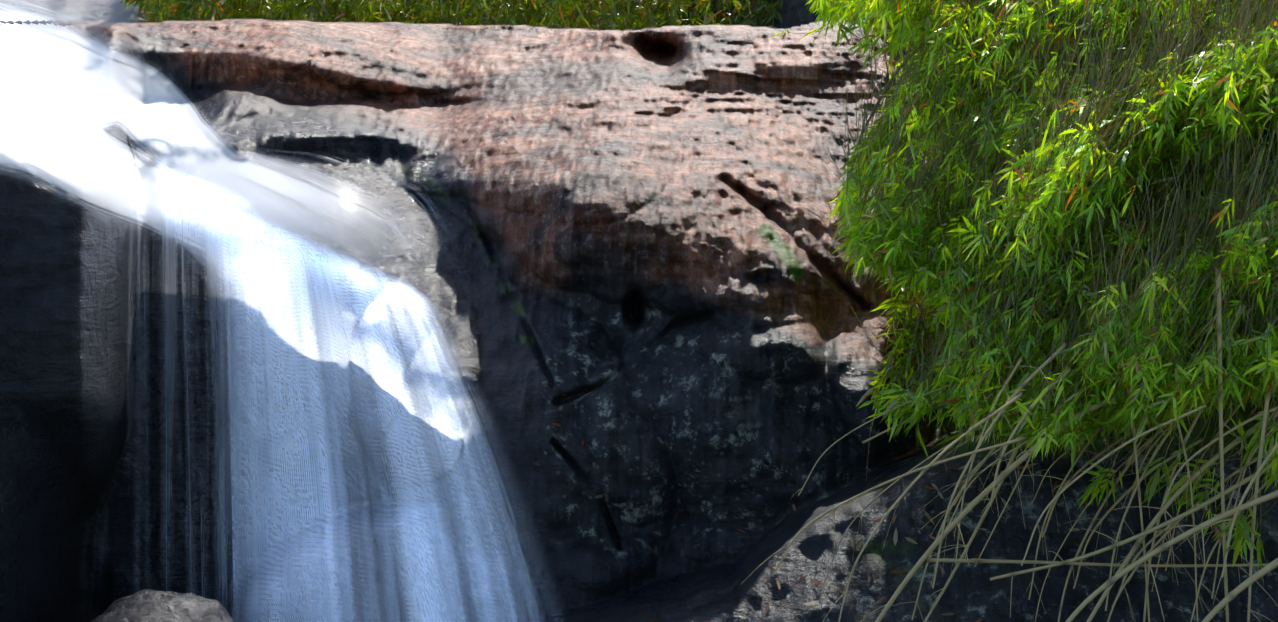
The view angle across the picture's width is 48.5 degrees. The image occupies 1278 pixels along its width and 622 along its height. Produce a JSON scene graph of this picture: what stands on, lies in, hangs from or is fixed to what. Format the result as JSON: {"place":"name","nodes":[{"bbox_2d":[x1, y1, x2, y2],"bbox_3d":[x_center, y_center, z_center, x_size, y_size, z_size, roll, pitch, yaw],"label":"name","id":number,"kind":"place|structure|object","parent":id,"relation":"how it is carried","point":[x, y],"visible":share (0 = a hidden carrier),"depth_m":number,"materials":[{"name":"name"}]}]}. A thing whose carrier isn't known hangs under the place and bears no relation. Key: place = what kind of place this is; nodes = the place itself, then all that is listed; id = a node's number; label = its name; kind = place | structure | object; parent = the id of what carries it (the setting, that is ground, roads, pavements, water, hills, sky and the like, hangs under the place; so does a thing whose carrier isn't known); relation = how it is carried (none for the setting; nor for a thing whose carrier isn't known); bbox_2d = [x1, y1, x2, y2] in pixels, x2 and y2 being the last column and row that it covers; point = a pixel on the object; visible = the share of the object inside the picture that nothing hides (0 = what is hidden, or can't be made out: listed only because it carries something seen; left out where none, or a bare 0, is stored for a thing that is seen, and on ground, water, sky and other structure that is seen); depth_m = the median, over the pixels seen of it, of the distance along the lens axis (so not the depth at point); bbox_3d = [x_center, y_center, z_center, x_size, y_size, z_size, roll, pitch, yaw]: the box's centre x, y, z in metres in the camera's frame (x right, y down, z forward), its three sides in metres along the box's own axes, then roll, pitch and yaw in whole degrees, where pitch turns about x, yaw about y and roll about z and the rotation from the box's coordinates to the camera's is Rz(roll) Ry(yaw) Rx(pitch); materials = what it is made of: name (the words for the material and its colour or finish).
{"place":"outdoors","nodes":[
{"label":"outdoors","id":0,"kind":"place"},
{"bbox_2d":[0,63,269,298],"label":"stream water","id":1,"kind":"structure","parent":0,"point":[64,147],"depth_m":9.32,"materials":[{"name":"white liquid"}]},
{"bbox_2d":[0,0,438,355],"bbox_3d":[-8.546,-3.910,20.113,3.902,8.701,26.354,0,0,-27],"label":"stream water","id":2,"kind":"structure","parent":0,"point":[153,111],"depth_m":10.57,"materials":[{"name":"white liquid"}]},
{"bbox_2d":[117,182,566,621],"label":"waterfall","id":3,"kind":"structure","parent":0,"point":[407,584],"depth_m":9.21,"materials":[{"name":"white liquid"}]},
{"bbox_2d":[0,0,1277,621],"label":"rock cliff","id":4,"kind":"structure","parent":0,"point":[644,270],"depth_m":9.03,"materials":[{"name":"brown stone"}]},
{"bbox_2d":[91,589,235,621],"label":"rock","id":5,"kind":"object","parent":4,"relation":"on","point":[146,605],"visible":1,"depth_m":8.08,"materials":[{"name":"grey stone"}]},
{"bbox_2d":[233,142,461,283],"bbox_3d":[-2.100,-0.664,10.441,2.512,1.514,1.510,0,0,27],"label":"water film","id":6,"kind":"object","parent":4,"relation":"on","point":[372,163],"depth_m":10.40,"materials":[{"name":"white liquid"}]},
{"bbox_2d":[119,0,782,30],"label":"grass","id":7,"kind":"structure","parent":4,"relation":"on","point":[570,13],"depth_m":17.39,"materials":[{"name":"green plant"}]},
{"bbox_2d":[552,394,1080,621],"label":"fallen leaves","id":8,"kind":"object","parent":4,"relation":"on","point":[895,540],"visible":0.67,"depth_m":7.58,"materials":[{"name":"brown plant"}]},
{"bbox_2d":[749,269,1277,621],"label":"bamboo stems","id":9,"kind":"object","parent":4,"relation":"on","point":[1108,584],"visible":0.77,"depth_m":6.25,"materials":[{"name":"green plant"}]},
{"bbox_2d":[768,0,1277,584],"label":"bamboo leaves","id":10,"kind":"object","parent":4,"relation":"on","point":[924,406],"visible":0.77,"depth_m":6.59,"materials":[{"name":"green plant"}]},
{"bbox_2d":[803,0,1277,470],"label":"bamboo foliage","id":11,"kind":"object","parent":4,"relation":"on","point":[1195,151],"visible":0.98,"depth_m":6.76,"materials":[{"name":"green plant"}]},
{"bbox_2d":[834,0,1277,424],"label":"bamboo leaves","id":12,"kind":"object","parent":4,"relation":"on","point":[908,332],"depth_m":8.76,"materials":[{"name":"green plant"}]}
]}

